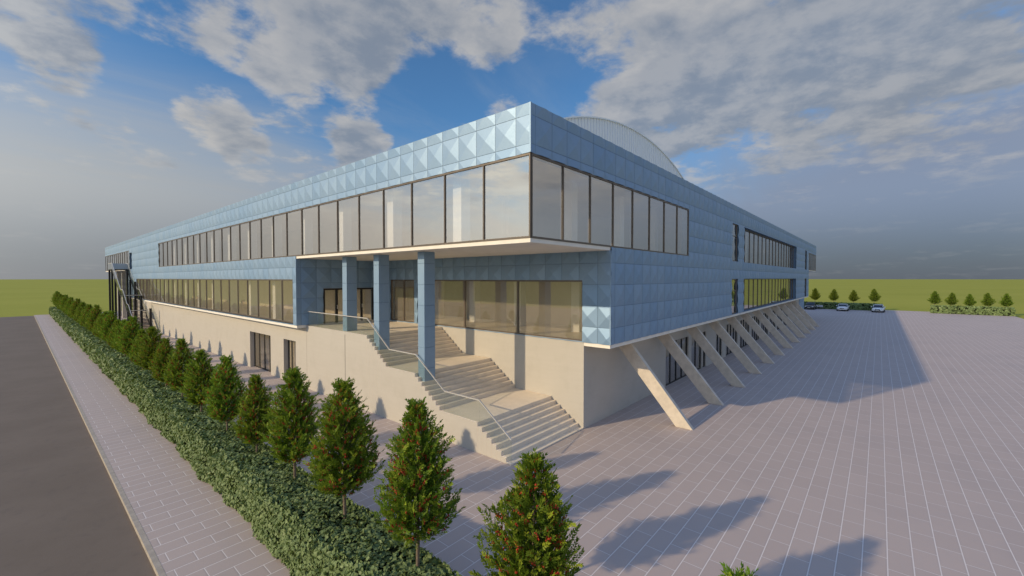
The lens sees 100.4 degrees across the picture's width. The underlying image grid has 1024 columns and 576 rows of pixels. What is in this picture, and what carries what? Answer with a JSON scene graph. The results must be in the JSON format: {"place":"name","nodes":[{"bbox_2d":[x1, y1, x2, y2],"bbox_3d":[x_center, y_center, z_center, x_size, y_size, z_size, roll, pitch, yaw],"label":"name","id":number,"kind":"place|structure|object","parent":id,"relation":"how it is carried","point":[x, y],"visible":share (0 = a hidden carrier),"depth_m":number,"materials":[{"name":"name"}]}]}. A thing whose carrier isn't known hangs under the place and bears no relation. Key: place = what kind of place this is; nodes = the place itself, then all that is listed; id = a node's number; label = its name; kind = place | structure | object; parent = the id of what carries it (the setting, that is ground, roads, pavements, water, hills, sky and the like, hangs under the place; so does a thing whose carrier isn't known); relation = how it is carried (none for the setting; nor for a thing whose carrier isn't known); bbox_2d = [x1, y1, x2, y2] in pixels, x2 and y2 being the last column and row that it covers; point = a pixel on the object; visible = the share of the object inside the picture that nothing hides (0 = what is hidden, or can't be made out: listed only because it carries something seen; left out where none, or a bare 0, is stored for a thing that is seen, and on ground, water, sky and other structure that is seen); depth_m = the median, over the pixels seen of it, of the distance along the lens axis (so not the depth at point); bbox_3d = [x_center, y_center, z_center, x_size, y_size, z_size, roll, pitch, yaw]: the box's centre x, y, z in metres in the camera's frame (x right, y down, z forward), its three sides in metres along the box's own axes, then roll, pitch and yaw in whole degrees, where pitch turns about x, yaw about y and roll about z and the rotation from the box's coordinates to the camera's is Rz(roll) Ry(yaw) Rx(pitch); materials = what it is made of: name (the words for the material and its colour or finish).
{"place":"outdoors","nodes":[
{"label":"outdoors","id":0,"kind":"place"},
{"bbox_2d":[0,316,155,575],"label":"road","id":1,"kind":"structure","parent":0,"point":[63,512],"depth_m":14.25,"materials":[{"name":"grey asphalt"}]},
{"bbox_2d":[34,315,166,575],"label":"kerb","id":2,"kind":"structure","parent":1,"relation":"on","point":[150,553],"depth_m":13.67,"materials":[{"name":"concrete"}]},
{"bbox_2d":[0,279,1023,318],"bbox_3d":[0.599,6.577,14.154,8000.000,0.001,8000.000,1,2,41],"label":"grass field","id":3,"kind":"structure","parent":0,"point":[25,297],"depth_m":222.11,"materials":[{"name":"green plant"}]},
{"bbox_2d":[0,0,1023,278],"label":"sky","id":4,"kind":"structure","parent":0,"point":[886,137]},
{"bbox_2d":[35,309,1023,575],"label":"paving","id":5,"kind":"structure","parent":0,"point":[861,443],"depth_m":15.11,"materials":[{"name":"stone"}]},
{"bbox_2d":[53,292,59,304],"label":"conical tree","id":6,"kind":"object","parent":5,"relation":"on","point":[55,296],"visible":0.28,"depth_m":76.81,"materials":[{"name":"green plant"}]},
{"bbox_2d":[54,294,61,306],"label":"conical tree","id":7,"kind":"object","parent":5,"relation":"on","point":[58,296],"visible":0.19,"depth_m":72.77,"materials":[{"name":"green plant"}]},
{"bbox_2d":[60,294,69,309],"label":"conical tree","id":8,"kind":"object","parent":5,"relation":"on","point":[65,297],"visible":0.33,"depth_m":64.53,"materials":[{"name":"green plant"}]},
{"bbox_2d":[64,297,74,311],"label":"conical tree","id":9,"kind":"object","parent":5,"relation":"on","point":[69,301],"visible":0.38,"depth_m":58.35,"materials":[{"name":"green plant"}]},
{"bbox_2d":[68,298,81,317],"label":"conical tree","id":10,"kind":"object","parent":5,"relation":"on","point":[77,302],"visible":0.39,"depth_m":52.17,"materials":[{"name":"green plant"}]},
{"bbox_2d":[73,302,86,320],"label":"conical tree","id":11,"kind":"object","parent":5,"relation":"on","point":[81,305],"visible":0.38,"depth_m":48.12,"materials":[{"name":"green plant"}]},
{"bbox_2d":[78,306,86,327],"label":"conical tree","id":12,"kind":"object","parent":5,"relation":"on","point":[84,307],"visible":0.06,"depth_m":45.99,"materials":[{"name":"green plant"}]},
{"bbox_2d":[78,304,92,326],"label":"conical tree","id":13,"kind":"object","parent":5,"relation":"on","point":[85,312],"visible":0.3,"depth_m":44.01,"materials":[{"name":"green plant"}]},
{"bbox_2d":[82,309,93,330],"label":"conical tree","id":14,"kind":"object","parent":5,"relation":"on","point":[86,317],"visible":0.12,"depth_m":41.94,"materials":[{"name":"green plant"}]},
{"bbox_2d":[85,304,101,329],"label":"conical tree","id":15,"kind":"object","parent":5,"relation":"on","point":[96,311],"visible":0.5,"depth_m":39.90,"materials":[{"name":"green plant"}]},
{"bbox_2d":[90,313,102,337],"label":"conical tree","id":16,"kind":"object","parent":5,"relation":"on","point":[92,330],"visible":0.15,"depth_m":37.80,"materials":[{"name":"green plant"}]},
{"bbox_2d":[93,311,110,342],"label":"conical tree","id":17,"kind":"object","parent":5,"relation":"on","point":[101,321],"visible":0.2,"depth_m":35.76,"materials":[{"name":"green plant"}]},
{"bbox_2d":[98,310,119,340],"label":"conical tree","id":18,"kind":"object","parent":5,"relation":"on","point":[108,319],"visible":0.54,"depth_m":33.73,"materials":[{"name":"green plant"}]},
{"bbox_2d":[105,319,120,348],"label":"conical tree","id":19,"kind":"object","parent":5,"relation":"on","point":[114,326],"visible":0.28,"depth_m":31.71,"materials":[{"name":"green plant"}]},
{"bbox_2d":[110,319,127,355],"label":"conical tree","id":20,"kind":"object","parent":5,"relation":"on","point":[119,332],"visible":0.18,"depth_m":29.63,"materials":[{"name":"green plant"}]},
{"bbox_2d":[115,316,142,355],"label":"conical tree","id":21,"kind":"object","parent":5,"relation":"on","point":[131,326],"visible":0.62,"depth_m":27.56,"materials":[{"name":"green plant"}]},
{"bbox_2d":[108,263,153,330],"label":"fire stair","id":22,"kind":"object","parent":5,"relation":"on","point":[112,267],"visible":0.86,"depth_m":59.68,"materials":[{"name":"black metal"}]},
{"bbox_2d":[126,329,146,368],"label":"conical tree","id":23,"kind":"object","parent":5,"relation":"on","point":[140,332],"visible":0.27,"depth_m":25.55,"materials":[{"name":"green plant"}]},
{"bbox_2d":[132,326,166,376],"bbox_3d":[-20.041,4.172,23.761,1.796,4.149,1.702,0,1,7],"label":"conical tree","id":24,"kind":"object","parent":5,"relation":"on","point":[148,345],"visible":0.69,"depth_m":23.48,"materials":[{"name":"green plant"}]},
{"bbox_2d":[148,337,178,385],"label":"conical tree","id":25,"kind":"object","parent":5,"relation":"on","point":[164,349],"visible":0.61,"depth_m":21.46,"materials":[{"name":"green plant"}]},
{"bbox_2d":[159,338,195,397],"bbox_3d":[-15.204,4.296,19.752,1.571,4.083,1.838,-1,1,-22],"label":"conical tree","id":26,"kind":"object","parent":5,"relation":"on","point":[181,351],"visible":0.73,"depth_m":19.39,"materials":[{"name":"green plant"}]},
{"bbox_2d":[177,349,216,411],"bbox_3d":[-12.839,4.439,17.571,1.607,3.896,1.578,0,1,8],"label":"conical tree","id":27,"kind":"object","parent":5,"relation":"on","point":[199,369],"visible":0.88,"depth_m":17.33,"materials":[{"name":"green plant"}]},
{"bbox_2d":[201,355,247,430],"bbox_3d":[-10.376,4.412,15.491,1.775,4.047,1.633,1,2,38],"label":"conical tree","id":28,"kind":"object","parent":5,"relation":"on","point":[226,382],"visible":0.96,"depth_m":15.24,"materials":[{"name":"green plant"}]},
{"bbox_2d":[228,373,277,453],"bbox_3d":[-8.139,4.581,13.671,1.447,3.788,1.744,-1,1,-21],"label":"conical tree","id":29,"kind":"object","parent":5,"relation":"on","point":[250,414],"visible":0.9,"depth_m":13.35,"materials":[{"name":"green plant"}]},
{"bbox_2d":[48,306,461,575],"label":"hedge","id":30,"kind":"object","parent":5,"relation":"on","point":[301,525],"visible":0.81,"depth_m":11.35,"materials":[{"name":"green plant"}]},
{"bbox_2d":[255,366,322,480],"bbox_3d":[-5.975,4.328,11.653,1.709,4.392,1.733,0,1,9],"label":"conical tree","id":31,"kind":"object","parent":5,"relation":"on","point":[290,429],"visible":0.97,"depth_m":11.43,"materials":[{"name":"green plant"}]},
{"bbox_2d":[302,376,384,518],"bbox_3d":[-3.939,4.308,9.945,2.027,4.513,1.969,1,2,40],"label":"conical tree","id":32,"kind":"object","parent":5,"relation":"on","point":[344,424],"visible":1,"depth_m":9.66,"materials":[{"name":"green plant"}]},
{"bbox_2d":[371,396,464,566],"bbox_3d":[-1.797,4.324,8.221,1.763,4.560,1.926,0,1,-20],"label":"conical tree","id":33,"kind":"object","parent":5,"relation":"on","point":[420,467],"visible":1,"depth_m":7.88,"materials":[{"name":"green plant"}]},
{"bbox_2d":[105,102,819,464],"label":"exhibition hall","id":34,"kind":"structure","parent":5,"relation":"on","point":[509,286],"depth_m":23.81,"materials":[{"name":"blue"}]},
{"bbox_2d":[105,251,129,270],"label":"ribbon window","id":35,"kind":"structure","parent":34,"relation":"in","point":[123,257],"depth_m":70.12,"materials":[{"name":"glass"}]},
{"bbox_2d":[136,279,293,322],"bbox_3d":[-32.988,0.431,42.984,51.900,2.690,0.119,1,2,41],"label":"ribbon window","id":36,"kind":"structure","parent":34,"relation":"in","point":[142,284],"depth_m":36.96,"materials":[{"name":"glass"}]},
{"bbox_2d":[254,332,270,371],"bbox_3d":[-18.237,4.670,31.512,4.030,2.720,0.119,1,2,41],"label":"plinth window","id":37,"kind":"structure","parent":34,"relation":"in","point":[259,366],"depth_m":32.08,"materials":[{"name":"black metal"}]},
{"bbox_2d":[288,340,293,368],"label":"plinth window","id":38,"kind":"structure","parent":34,"relation":"in","point":[292,355],"depth_m":28.41,"materials":[{"name":"black metal"}]},
{"bbox_2d":[159,152,531,266],"bbox_3d":[-20.445,-3.448,32.096,55.600,2.785,0.119,1,2,41],"label":"ribbon window","id":39,"kind":"structure","parent":34,"relation":"in","point":[225,244],"depth_m":29.26,"materials":[{"name":"grey metal"}]},
{"bbox_2d":[323,288,372,323],"bbox_3d":[-10.763,1.113,28.252,0.195,2.220,3.490,1,2,41],"label":"entrance door","id":40,"kind":"structure","parent":34,"relation":"in","point":[336,289],"depth_m":27.61,"materials":[{"name":"black metal"}]},
{"bbox_2d":[391,280,414,321],"bbox_3d":[-7.146,0.813,28.029,2.590,2.730,0.119,1,2,41],"label":"entrance door","id":41,"kind":"structure","parent":34,"relation":"in","point":[404,281],"depth_m":27.95,"materials":[{"name":"brown metal"}]},
{"bbox_2d":[435,280,582,340],"bbox_3d":[-1.348,0.928,23.039,11.990,2.730,0.119,1,2,41],"label":"ribbon window","id":42,"kind":"structure","parent":34,"relation":"in","point":[518,281],"depth_m":21.60,"materials":[{"name":"brown metal"}]},
{"bbox_2d":[531,153,688,255],"bbox_3d":[5.562,-3.166,19.761,0.119,2.785,15.190,1,2,41],"label":"ribbon window","id":43,"kind":"structure","parent":34,"relation":"in","point":[563,166],"depth_m":18.27,"materials":[{"name":"grey metal"}]},
{"bbox_2d":[666,337,686,384],"bbox_3d":[10.787,4.747,28.145,0.119,2.720,4.160,1,2,41],"label":"plinth window","id":44,"kind":"structure","parent":34,"relation":"in","point":[675,363],"depth_m":28.17,"materials":[{"name":"black metal"}]},
{"bbox_2d":[694,340,700,369],"bbox_3d":[13.328,4.679,31.097,0.119,2.720,2.350,1,2,41],"label":"plinth window","id":45,"kind":"structure","parent":34,"relation":"in","point":[697,349],"depth_m":31.50,"materials":[{"name":"black metal"}]},
{"bbox_2d":[703,331,704,366],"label":"plinth window","id":46,"kind":"structure","parent":34,"relation":"in","point":[704,331],"depth_m":32.63,"materials":[{"name":"black metal"}]},
{"bbox_2d":[716,334,720,355],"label":"plinth window","id":47,"kind":"structure","parent":34,"relation":"in","point":[718,340],"depth_m":35.62,"materials":[{"name":"black metal"}]},
{"bbox_2d":[726,324,736,354],"bbox_3d":[19.702,4.510,38.499,0.119,2.720,3.950,1,2,41],"label":"plinth window","id":48,"kind":"structure","parent":34,"relation":"in","point":[731,331],"depth_m":38.47,"materials":[{"name":"black metal"}]},
{"bbox_2d":[731,279,736,313],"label":"slit window","id":49,"kind":"structure","parent":34,"relation":"in","point":[734,281],"depth_m":34.12,"materials":[{"name":"glass"}]},
{"bbox_2d":[732,224,736,261],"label":"slit window","id":50,"kind":"structure","parent":34,"relation":"in","point":[734,233],"depth_m":33.97,"materials":[{"name":"grey glass"}]},
{"bbox_2d":[740,320,748,347],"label":"plinth window","id":51,"kind":"structure","parent":34,"relation":"in","point":[742,343],"depth_m":42.17,"materials":[{"name":"black metal"}]},
{"bbox_2d":[752,316,758,340],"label":"plinth window","id":52,"kind":"structure","parent":34,"relation":"in","point":[754,335],"depth_m":46.30,"materials":[{"name":"grey glass"}]},
{"bbox_2d":[761,313,767,333],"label":"plinth window","id":53,"kind":"structure","parent":34,"relation":"in","point":[763,327],"depth_m":49.93,"materials":[{"name":"black glass"}]},
{"bbox_2d":[743,279,792,309],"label":"ribbon window","id":54,"kind":"structure","parent":34,"relation":"in","point":[757,292],"depth_m":44.64,"materials":[{"name":"glass"}]},
{"bbox_2d":[744,229,793,267],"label":"ribbon window","id":55,"kind":"structure","parent":34,"relation":"in","point":[758,249],"depth_m":44.76,"materials":[{"name":"glass"}]},
{"bbox_2d":[808,253,815,270],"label":"ribbon window","id":56,"kind":"structure","parent":34,"relation":"in","point":[812,258],"depth_m":72.82,"materials":[{"name":"grey glass"}]},
{"bbox_2d":[468,448,584,575],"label":"conical tree","id":57,"kind":"object","parent":5,"relation":"on","point":[525,543],"visible":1,"depth_m":6.11,"materials":[{"name":"green plant"}]},
{"bbox_2d":[718,561,759,575],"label":"conical tree","id":58,"kind":"object","parent":5,"relation":"on","point":[727,571],"visible":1,"depth_m":4.54,"materials":[{"name":"green plant"}]},
{"bbox_2d":[804,302,816,309],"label":"parked car","id":59,"kind":"object","parent":5,"relation":"on","point":[811,305],"visible":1,"depth_m":92.65,"materials":[{"name":"grey paint"}]},
{"bbox_2d":[809,288,820,299],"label":"conical tree","id":60,"kind":"object","parent":5,"relation":"on","point":[813,296],"visible":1,"depth_m":97.68,"materials":[{"name":"green plant"}]},
{"bbox_2d":[828,289,838,300],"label":"conical tree","id":61,"kind":"object","parent":5,"relation":"on","point":[832,296],"visible":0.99,"depth_m":95.43,"materials":[{"name":"green plant"}]},
{"bbox_2d":[836,304,848,310],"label":"parked car","id":62,"kind":"object","parent":5,"relation":"on","point":[843,307],"visible":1,"depth_m":88.23,"materials":[{"name":"white paint"}]},
{"bbox_2d":[804,301,882,310],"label":"hedge","id":63,"kind":"object","parent":5,"relation":"on","point":[852,306],"visible":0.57,"depth_m":91.43,"materials":[{"name":"green plant"}]},
{"bbox_2d":[848,290,859,302],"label":"conical tree","id":64,"kind":"object","parent":5,"relation":"on","point":[853,297],"visible":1,"depth_m":93.17,"materials":[{"name":"green plant"}]},
{"bbox_2d":[868,289,881,301],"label":"conical tree","id":65,"kind":"object","parent":5,"relation":"on","point":[874,296],"visible":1,"depth_m":90.81,"materials":[{"name":"green plant"}]},
{"bbox_2d":[871,304,884,312],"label":"parked car","id":66,"kind":"object","parent":5,"relation":"on","point":[879,307],"visible":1,"depth_m":84.75,"materials":[{"name":"white paint"}]},
{"bbox_2d":[927,291,941,304],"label":"conical tree","id":67,"kind":"object","parent":5,"relation":"on","point":[935,299],"visible":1,"depth_m":83.59,"materials":[{"name":"green plant"}]},
{"bbox_2d":[945,292,958,304],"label":"conical tree","id":68,"kind":"object","parent":5,"relation":"on","point":[952,300],"visible":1,"depth_m":82.04,"materials":[{"name":"green plant"}]},
{"bbox_2d":[963,294,976,305],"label":"conical tree","id":69,"kind":"object","parent":5,"relation":"on","point":[969,300],"visible":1,"depth_m":80.55,"materials":[{"name":"green plant"}]},
{"bbox_2d":[930,305,1015,315],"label":"hedge","id":70,"kind":"object","parent":5,"relation":"on","point":[981,310],"visible":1,"depth_m":79.06,"materials":[{"name":"green plant"}]},
{"bbox_2d":[980,293,995,305],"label":"conical tree","id":71,"kind":"object","parent":5,"relation":"on","point":[986,301],"visible":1,"depth_m":79.01,"materials":[{"name":"green plant"}]},
{"bbox_2d":[999,293,1013,306],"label":"conical tree","id":72,"kind":"object","parent":5,"relation":"on","point":[1007,299],"visible":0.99,"depth_m":77.50,"materials":[{"name":"green plant"}]}
]}

